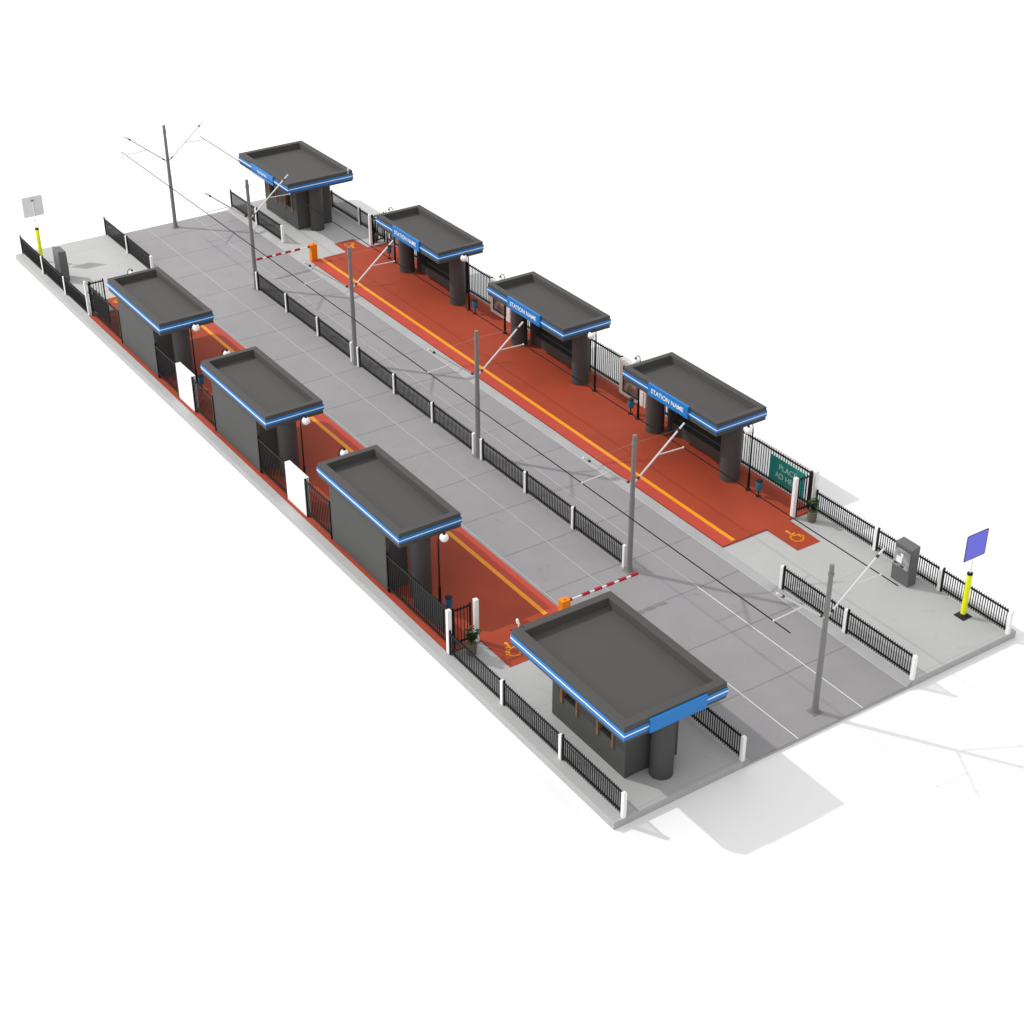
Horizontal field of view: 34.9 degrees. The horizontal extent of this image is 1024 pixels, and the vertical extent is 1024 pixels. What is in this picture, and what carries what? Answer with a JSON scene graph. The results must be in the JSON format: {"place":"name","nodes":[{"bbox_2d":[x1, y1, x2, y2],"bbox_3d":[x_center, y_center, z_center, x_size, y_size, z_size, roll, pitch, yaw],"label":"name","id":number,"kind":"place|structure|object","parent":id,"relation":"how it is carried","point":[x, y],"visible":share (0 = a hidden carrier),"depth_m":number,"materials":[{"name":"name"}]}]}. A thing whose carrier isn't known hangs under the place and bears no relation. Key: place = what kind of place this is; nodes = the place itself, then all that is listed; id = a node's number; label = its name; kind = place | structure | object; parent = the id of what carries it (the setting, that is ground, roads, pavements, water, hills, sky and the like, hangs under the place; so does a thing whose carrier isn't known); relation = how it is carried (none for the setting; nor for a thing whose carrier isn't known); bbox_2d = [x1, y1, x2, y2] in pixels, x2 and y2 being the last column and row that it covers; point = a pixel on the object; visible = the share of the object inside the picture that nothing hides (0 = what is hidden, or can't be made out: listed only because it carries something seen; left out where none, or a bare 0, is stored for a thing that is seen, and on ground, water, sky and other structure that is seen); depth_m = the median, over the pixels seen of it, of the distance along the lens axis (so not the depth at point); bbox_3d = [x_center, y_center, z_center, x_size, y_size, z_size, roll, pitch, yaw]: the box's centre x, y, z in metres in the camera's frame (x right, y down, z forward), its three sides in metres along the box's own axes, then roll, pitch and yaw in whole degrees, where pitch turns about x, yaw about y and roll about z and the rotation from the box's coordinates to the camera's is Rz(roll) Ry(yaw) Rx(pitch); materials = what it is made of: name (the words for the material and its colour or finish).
{"place":"outdoors","nodes":[
{"label":"outdoors","id":0,"kind":"place"},
{"bbox_2d":[90,297,557,666],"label":"platform","id":1,"kind":"structure","parent":0,"point":[472,567],"depth_m":58.95,"materials":[{"name":"red tile"}]},
{"bbox_2d":[83,278,122,343],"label":"tall fence","id":2,"kind":"object","parent":1,"relation":"on","point":[105,310],"visible":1,"depth_m":75.81,"materials":[{"name":"black metal"}]},
{"bbox_2d":[92,290,110,321],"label":"advert panel","id":3,"kind":"object","parent":2,"relation":"attached to","point":[101,306],"visible":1,"depth_m":75.74,"materials":[{"name":"grey metal"}]},
{"bbox_2d":[107,267,213,375],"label":"platform shelter","id":4,"kind":"object","parent":1,"relation":"on","point":[161,308],"visible":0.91,"depth_m":71.63,"materials":[{"name":"concrete"}]},
{"bbox_2d":[154,343,179,396],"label":"tall fence","id":5,"kind":"object","parent":1,"relation":"on","point":[167,369],"visible":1,"depth_m":70.42,"materials":[{"name":"black metal"}]},
{"bbox_2d":[175,362,198,411],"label":"display board","id":6,"kind":"object","parent":1,"relation":"on","point":[184,374],"visible":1,"depth_m":68.88,"materials":[{"name":"white paint"}]},
{"bbox_2d":[190,322,199,386],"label":"street lamp","id":7,"kind":"object","parent":1,"relation":"on","point":[195,327],"visible":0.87,"depth_m":69.82,"materials":[{"name":"black metal"}]},
{"bbox_2d":[198,374,203,390],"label":"litter bin","id":8,"kind":"object","parent":1,"relation":"on","point":[201,379],"visible":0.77,"depth_m":70.25,"materials":[{"name":"blue metal"}]},
{"bbox_2d":[191,377,216,430],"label":"tall fence","id":9,"kind":"object","parent":1,"relation":"on","point":[195,394],"visible":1,"depth_m":67.70,"materials":[{"name":"black metal"}]},
{"bbox_2d":[221,348,230,354],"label":"street lamp","id":10,"kind":"object","parent":1,"relation":"on","point":[226,351],"visible":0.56,"depth_m":67.34,"materials":[{"name":"white glass"}]},
{"bbox_2d":[200,346,323,475],"bbox_3d":[-9.991,-3.927,65.419,2.536,3.076,5.896,-19,36,-28],"label":"platform shelter","id":11,"kind":"object","parent":1,"relation":"on","point":[264,397],"visible":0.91,"depth_m":64.54,"materials":[{"name":"grey metal"}]},
{"bbox_2d":[257,436,287,497],"bbox_3d":[-9.299,-1.768,63.221,0.064,1.660,2.360,-19,36,-28],"label":"tall fence","id":12,"kind":"object","parent":1,"relation":"on","point":[262,465],"visible":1,"depth_m":63.22,"materials":[{"name":"black metal"}]},
{"bbox_2d":[285,460,310,515],"bbox_3d":[-8.115,-0.909,61.855,0.255,1.657,1.560,-19,36,-28],"label":"display board","id":13,"kind":"object","parent":1,"relation":"on","point":[296,476],"visible":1,"depth_m":61.67,"materials":[{"name":"white paint"}]},
{"bbox_2d":[300,415,309,473],"bbox_3d":[-7.986,-2.445,63.088,0.509,2.981,0.324,-19,36,-28],"label":"street lamp","id":14,"kind":"object","parent":1,"relation":"on","point":[305,420],"visible":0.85,"depth_m":62.51,"materials":[{"name":"black metal"}]},
{"bbox_2d":[304,479,332,538],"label":"tall fence","id":15,"kind":"object","parent":1,"relation":"on","point":[306,483],"visible":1,"depth_m":60.50,"materials":[{"name":"black metal"}]},
{"bbox_2d":[338,447,348,455],"bbox_3d":[-6.285,-1.117,60.919,0.509,2.981,0.324,-19,36,-28],"label":"street lamp","id":16,"kind":"object","parent":1,"relation":"on","point":[344,451],"visible":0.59,"depth_m":60.20,"materials":[{"name":"white glass"}]},
{"bbox_2d":[317,445,461,594],"bbox_3d":[-4.406,0.436,58.293,2.536,3.076,5.896,-19,36,-28],"label":"platform shelter","id":17,"kind":"object","parent":1,"relation":"on","point":[382,501],"visible":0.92,"depth_m":57.45,"materials":[{"name":"grey concrete"}]},
{"bbox_2d":[385,552,478,653],"bbox_3d":[-2.791,2.888,55.616,1.250,1.740,4.320,-19,36,-28],"label":"tall fence","id":18,"kind":"object","parent":1,"relation":"on","point":[449,614],"visible":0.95,"depth_m":54.71,"materials":[{"name":"black metal"}]},
{"bbox_2d":[414,582,444,632],"bbox_3d":[-2.816,3.205,55.043,0.040,1.040,1.950,-19,36,-28],"label":"advert panel","id":19,"kind":"object","parent":18,"relation":"attached to","point":[429,607],"visible":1,"depth_m":54.97,"materials":[{"name":"grey metal"}]},
{"bbox_2d":[437,531,448,602],"bbox_3d":[-2.384,1.931,55.942,0.509,2.981,0.324,-19,36,-28],"label":"street lamp","id":20,"kind":"object","parent":1,"relation":"on","point":[444,537],"visible":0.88,"depth_m":55.53,"materials":[{"name":"black metal"}]},
{"bbox_2d":[445,594,452,607],"bbox_3d":[-2.175,3.188,56.043,0.270,0.732,0.270,-19,36,-28],"label":"litter bin","id":21,"kind":"object","parent":1,"relation":"on","point":[448,600],"visible":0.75,"depth_m":55.87,"materials":[{"name":"blue plastic"}]},
{"bbox_2d":[15,235,743,829],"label":"pavement","id":22,"kind":"structure","parent":0,"point":[703,757],"depth_m":53.17,"materials":[{"name":"concrete"}]},
{"bbox_2d":[21,195,46,260],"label":"road sign","id":23,"kind":"object","parent":22,"relation":"on","point":[32,206],"visible":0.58,"depth_m":81.52,"materials":[{"name":"white metal"}]},
{"bbox_2d":[19,235,87,312],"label":"fence","id":24,"kind":"object","parent":22,"relation":"on","point":[63,283],"visible":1,"depth_m":80.17,"materials":[{"name":"black metal"}]},
{"bbox_2d":[52,246,69,280],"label":"ticket machine","id":25,"kind":"object","parent":22,"relation":"on","point":[60,260],"visible":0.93,"depth_m":80.31,"materials":[{"name":"black metal"}]},
{"bbox_2d":[103,217,153,268],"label":"fence","id":26,"kind":"object","parent":22,"relation":"on","point":[123,240],"visible":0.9,"depth_m":83.41,"materials":[{"name":"black metal"}]},
{"bbox_2d":[463,625,481,655],"bbox_3d":[-1.283,4.266,54.029,0.616,1.108,0.467,-3,32,-5],"label":"potted plant","id":27,"kind":"object","parent":22,"relation":"on","point":[471,642],"visible":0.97,"depth_m":53.95,"materials":[{"name":"green plant"}]},
{"bbox_2d":[449,630,626,818],"bbox_3d":[0.608,6.418,50.627,0.135,1.000,9.638,-19,36,-28],"label":"fence","id":28,"kind":"object","parent":22,"relation":"on","point":[555,738],"visible":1,"depth_m":50.27,"materials":[{"name":"black metal"}]},
{"bbox_2d":[558,572,638,610],"bbox_3d":[3.023,2.908,56.364,3.310,0.954,0.280,-19,36,-28],"label":"road barrier","id":29,"kind":"object","parent":22,"relation":"on","point":[564,602],"visible":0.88,"depth_m":55.84,"materials":[{"name":"metal"}]},
{"bbox_2d":[510,591,727,779],"bbox_3d":[3.171,5.499,49.938,3.872,3.268,5.994,-19,36,-28],"label":"ticket kiosk","id":30,"kind":"object","parent":22,"relation":"on","point":[631,687],"visible":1,"depth_m":49.11,"materials":[{"name":"concrete"}]},
{"bbox_2d":[560,687,577,715],"bbox_3d":[1.830,5.534,50.245,0.200,1.300,0.910,-19,36,-28],"label":"window","id":31,"kind":"structure","parent":30,"relation":"in","point":[562,693],"depth_m":50.57,"materials":[{"name":"brown wood"}]},
{"bbox_2d":[596,719,613,747],"bbox_3d":[2.864,6.341,48.927,0.200,1.300,0.870,-19,36,-28],"label":"window","id":32,"kind":"structure","parent":30,"relation":"in","point":[598,725],"depth_m":49.23,"materials":[{"name":"brown wood"}]},
{"bbox_2d":[690,707,746,761],"bbox_3d":[5.242,5.769,51.660,0.135,1.000,6.515,-19,36,-28],"label":"fence","id":33,"kind":"object","parent":22,"relation":"on","point":[742,747],"visible":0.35,"depth_m":49.98,"materials":[{"name":"black metal"}]},
{"bbox_2d":[117,210,905,761],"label":"road","id":34,"kind":"structure","parent":0,"point":[751,664],"depth_m":63.18,"materials":[{"name":"grey asphalt"}]},
{"bbox_2d":[124,121,205,228],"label":"overhead pole","id":35,"kind":"object","parent":34,"relation":"on","point":[175,224],"visible":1,"depth_m":85.44,"materials":[{"name":"metal"}]},
{"bbox_2d":[121,152,790,632],"bbox_3d":[-6.040,-7.566,66.274,0.038,0.038,51.340,-19,36,-28],"label":"overhead wire","id":36,"kind":"object","parent":35,"relation":"hanging from","point":[483,412],"visible":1,"depth_m":59.14,"materials":[{"name":"black metal"}]},
{"bbox_2d":[200,136,897,585],"bbox_3d":[-2.337,-8.849,68.342,0.038,0.038,51.250,-19,36,-28],"label":"overhead wire","id":37,"kind":"object","parent":35,"relation":"hanging from","point":[576,378],"visible":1,"depth_m":61.35,"materials":[{"name":"black metal"}]},
{"bbox_2d":[204,174,289,289],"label":"overhead pole","id":38,"kind":"object","parent":34,"relation":"on","point":[251,233],"visible":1,"depth_m":78.49,"materials":[{"name":"metal"}]},
{"bbox_2d":[255,271,352,361],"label":"fence","id":39,"kind":"object","parent":34,"relation":"on","point":[323,329],"visible":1,"depth_m":76.43,"materials":[{"name":"black metal"}]},
{"bbox_2d":[304,240,394,365],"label":"overhead pole","id":40,"kind":"object","parent":34,"relation":"on","point":[353,321],"visible":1,"depth_m":71.37,"materials":[{"name":"metal"}]},
{"bbox_2d":[356,347,475,453],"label":"fence","id":41,"kind":"object","parent":34,"relation":"on","point":[433,406],"visible":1,"depth_m":69.11,"materials":[{"name":"black metal"}]},
{"bbox_2d":[146,228,798,738],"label":"track line","id":42,"kind":"object","parent":34,"relation":"on","point":[450,466],"visible":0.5,"depth_m":65.72,"materials":[{"name":"grey metal"}]},
{"bbox_2d":[427,321,523,458],"bbox_3d":[-1.377,-4.638,64.542,4.480,5.599,0.380,-19,36,-28],"label":"overhead pole","id":43,"kind":"object","parent":34,"relation":"on","point":[477,414],"visible":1,"depth_m":64.15,"materials":[{"name":"metal"}]},
{"bbox_2d":[195,218,862,707],"bbox_3d":[-3.030,-4.872,70.269,0.034,0.008,51.314,-19,36,-28],"label":"track line","id":44,"kind":"object","parent":34,"relation":"on","point":[555,482],"visible":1,"depth_m":63.94,"materials":[{"name":"grey metal"}]},
{"bbox_2d":[480,438,626,567],"bbox_3d":[1.424,-0.495,62.180,0.135,1.000,9.635,-19,36,-28],"label":"fence","id":45,"kind":"object","parent":34,"relation":"on","point":[573,514],"visible":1,"depth_m":61.91,"materials":[{"name":"black metal"}]},
{"bbox_2d":[581,422,684,574],"bbox_3d":[4.230,-0.258,57.388,4.480,5.599,0.380,-19,36,-28],"label":"overhead pole","id":46,"kind":"object","parent":34,"relation":"on","point":[628,569],"visible":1,"depth_m":57.01,"materials":[{"name":"metal"}]},
{"bbox_2d":[773,548,884,715],"bbox_3d":[9.654,3.979,50.468,4.480,5.599,0.380,-19,36,-28],"label":"overhead pole","id":47,"kind":"object","parent":34,"relation":"on","point":[814,710],"visible":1,"depth_m":50.10,"materials":[{"name":"metal"}]},
{"bbox_2d":[0,0,1023,1023],"bbox_3d":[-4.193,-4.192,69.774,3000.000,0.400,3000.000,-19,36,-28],"label":"ground","id":48,"kind":"structure","parent":0,"point":[264,759],"depth_m":60.68,"materials":[{"name":"grey concrete"}]},
{"bbox_2d":[311,239,819,550],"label":"platform","id":49,"kind":"structure","parent":0,"point":[695,492],"depth_m":69.20,"materials":[{"name":"red tile"}]},
{"bbox_2d":[386,244,391,258],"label":"litter bin","id":50,"kind":"object","parent":49,"relation":"on","point":[389,250],"visible":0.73,"depth_m":82.67,"materials":[{"name":"blue metal"}]},
{"bbox_2d":[386,207,396,262],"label":"street lamp","id":51,"kind":"object","parent":49,"relation":"on","point":[388,210],"visible":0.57,"depth_m":82.14,"materials":[{"name":"black metal"}]},
{"bbox_2d":[368,210,416,257],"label":"tall fence","id":52,"kind":"object","parent":49,"relation":"on","point":[371,230],"visible":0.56,"depth_m":84.14,"materials":[{"name":"black metal"}]},
{"bbox_2d":[390,234,398,244],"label":"advert panel","id":53,"kind":"object","parent":52,"relation":"attached to","point":[392,238],"visible":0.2,"depth_m":83.84,"materials":[{"name":"white"}]},
{"bbox_2d":[376,205,483,305],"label":"platform shelter","id":54,"kind":"object","parent":49,"relation":"on","point":[440,245],"visible":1,"depth_m":78.50,"materials":[{"name":"dark grey concrete"},{"name":"blue painted metal"},{"name":"white paint"}]},
{"bbox_2d":[460,252,470,310],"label":"street lamp","id":55,"kind":"object","parent":49,"relation":"on","point":[463,258],"visible":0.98,"depth_m":76.59,"materials":[{"name":"black metal"}]},
{"bbox_2d":[472,299,477,313],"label":"litter bin","id":56,"kind":"object","parent":49,"relation":"on","point":[475,304],"visible":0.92,"depth_m":76.90,"materials":[{"name":"blue metal"}]},
{"bbox_2d":[467,262,492,304],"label":"tall fence","id":57,"kind":"object","parent":49,"relation":"on","point":[489,277],"visible":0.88,"depth_m":78.07,"materials":[{"name":"black metal"}]},
{"bbox_2d":[490,278,510,322],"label":"display board","id":58,"kind":"object","parent":49,"relation":"on","point":[496,307],"visible":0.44,"depth_m":76.69,"materials":[{"name":"white metal"}]},
{"bbox_2d":[497,274,506,333],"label":"street lamp","id":59,"kind":"object","parent":49,"relation":"on","point":[499,278],"visible":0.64,"depth_m":74.86,"materials":[{"name":"black metal"}]},
{"bbox_2d":[487,271,610,385],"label":"platform shelter","id":60,"kind":"object","parent":49,"relation":"on","point":[563,323],"visible":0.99,"depth_m":71.38,"materials":[{"name":"dark grey concrete"},{"name":"blue painted metal"},{"name":"white paint"}]},
{"bbox_2d":[588,329,596,391],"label":"street lamp","id":61,"kind":"object","parent":49,"relation":"on","point":[592,335],"visible":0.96,"depth_m":69.30,"materials":[{"name":"black metal"}]},
{"bbox_2d":[589,339,622,384],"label":"tall fence","id":62,"kind":"object","parent":49,"relation":"on","point":[597,370],"visible":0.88,"depth_m":70.85,"materials":[{"name":"black metal"}]},
{"bbox_2d":[628,397,633,414],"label":"litter bin","id":63,"kind":"object","parent":49,"relation":"on","point":[630,402],"visible":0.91,"depth_m":68.29,"materials":[{"name":"blue plastic"}]},
{"bbox_2d":[619,357,646,408],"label":"display board","id":64,"kind":"object","parent":49,"relation":"on","point":[627,389],"visible":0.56,"depth_m":69.42,"materials":[{"name":"white metal"}]},
{"bbox_2d":[632,355,640,419],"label":"street lamp","id":65,"kind":"object","parent":49,"relation":"on","point":[635,360],"visible":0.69,"depth_m":67.64,"materials":[{"name":"black metal"}]},
{"bbox_2d":[623,352,766,482],"bbox_3d":[7.131,-3.639,64.842,2.600,3.100,5.896,-19,36,-28],"label":"platform shelter","id":66,"kind":"object","parent":49,"relation":"on","point":[715,415],"visible":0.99,"depth_m":64.27,"materials":[{"name":"grey metal"}]},
{"bbox_2d":[744,423,753,490],"bbox_3d":[9.052,-2.098,62.439,0.509,2.981,0.324,-19,36,-28],"label":"street lamp","id":67,"kind":"object","parent":49,"relation":"on","point":[748,429],"visible":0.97,"depth_m":62.26,"materials":[{"name":"black metal"}]},
{"bbox_2d":[756,479,762,496],"bbox_3d":[9.513,-0.930,62.684,0.270,0.732,0.270,-19,36,-28],"label":"litter bin","id":68,"kind":"object","parent":49,"relation":"on","point":[759,483],"visible":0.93,"depth_m":62.51,"materials":[{"name":"blue plastic"}]},
{"bbox_2d":[741,430,818,517],"bbox_3d":[9.883,-1.577,62.817,1.140,1.740,4.320,-19,36,-28],"label":"tall fence","id":69,"kind":"object","parent":49,"relation":"on","point":[812,484],"visible":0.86,"depth_m":61.66,"materials":[{"name":"black metal"}]},
{"bbox_2d":[769,454,805,497],"bbox_3d":[10.548,-1.390,62.451,0.049,1.040,1.950,-19,36,-28],"label":"advert panel","id":70,"kind":"object","parent":69,"relation":"attached to","point":[782,473],"visible":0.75,"depth_m":62.54,"materials":[{"name":"teal plastic"}]},
{"bbox_2d":[232,199,1015,685],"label":"pavement","id":71,"kind":"structure","parent":0,"point":[928,627],"depth_m":57.66,"materials":[{"name":"concrete"}]},
{"bbox_2d":[229,189,284,242],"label":"fence","id":72,"kind":"object","parent":71,"relation":"on","point":[256,218],"visible":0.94,"depth_m":86.64,"materials":[{"name":"black metal"}]},
{"bbox_2d":[256,243,317,260],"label":"road barrier","id":73,"kind":"object","parent":71,"relation":"on","point":[313,254],"visible":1,"depth_m":82.37,"materials":[{"name":"orange metal"}]},
{"bbox_2d":[238,140,353,230],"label":"ticket kiosk","id":74,"kind":"object","parent":71,"relation":"on","point":[314,174],"visible":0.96,"depth_m":86.51,"materials":[{"name":"metal"}]},
{"bbox_2d":[268,183,276,202],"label":"window","id":75,"kind":"structure","parent":74,"relation":"in","point":[271,188],"depth_m":87.93,"materials":[{"name":"brown wood"}]},
{"bbox_2d":[284,193,292,212],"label":"window","id":76,"kind":"structure","parent":74,"relation":"in","point":[287,198],"depth_m":86.61,"materials":[{"name":"brown wood"}]},
{"bbox_2d":[330,190,385,239],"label":"fence","id":77,"kind":"object","parent":71,"relation":"on","point":[362,219],"visible":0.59,"depth_m":87.54,"materials":[{"name":"black metal"}]},
{"bbox_2d":[373,221,377,242],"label":"potted plant","id":78,"kind":"object","parent":71,"relation":"on","point":[375,235],"visible":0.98,"depth_m":84.71,"materials":[{"name":"green plant"}]},
{"bbox_2d":[807,496,818,522],"bbox_3d":[11.287,-0.093,61.058,0.467,1.108,0.616,7,32,11],"label":"potted plant","id":79,"kind":"object","parent":71,"relation":"on","point":[812,513],"visible":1,"depth_m":61.07,"materials":[{"name":"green plant"}]},
{"bbox_2d":[779,565,917,679],"bbox_3d":[11.285,3.649,55.078,0.135,1.000,6.485,-19,36,-28],"label":"fence","id":80,"kind":"object","parent":71,"relation":"on","point":[845,621],"visible":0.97,"depth_m":54.85,"materials":[{"name":"black metal"}]},
{"bbox_2d":[891,537,920,586],"bbox_3d":[13.901,1.776,57.540,0.469,1.594,0.820,-19,36,-28],"label":"ticket machine","id":81,"kind":"object","parent":71,"relation":"on","point":[905,562],"visible":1,"depth_m":57.34,"materials":[{"name":"grey metal"}]},
{"bbox_2d":[816,489,1014,634],"bbox_3d":[14.192,1.651,58.314,0.135,1.000,9.578,-19,36,-28],"label":"fence","id":82,"kind":"object","parent":71,"relation":"on","point":[874,543],"visible":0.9,"depth_m":57.65,"materials":[{"name":"black metal"}]},
{"bbox_2d":[954,528,988,620],"bbox_3d":[15.541,2.116,55.212,1.040,3.444,0.440,-19,36,-28],"label":"road sign","id":83,"kind":"object","parent":71,"relation":"on","point":[976,543],"visible":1,"depth_m":54.74,"materials":[{"name":"blue metal"}]},
{"bbox_2d":[743,685,911,767],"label":"base slab","id":84,"kind":"structure","parent":0,"point":[818,730],"depth_m":51.36,"materials":[{"name":"concrete"}]},
{"bbox_2d":[110,237,749,764],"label":"kerb","id":85,"kind":"structure","parent":84,"relation":"on","point":[746,761],"depth_m":59.99,"materials":[{"name":"concrete"}]},
{"bbox_2d":[227,208,912,686],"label":"kerb","id":86,"kind":"structure","parent":84,"relation":"on","point":[751,572],"depth_m":64.06,"materials":[{"name":"concrete"}]}
]}

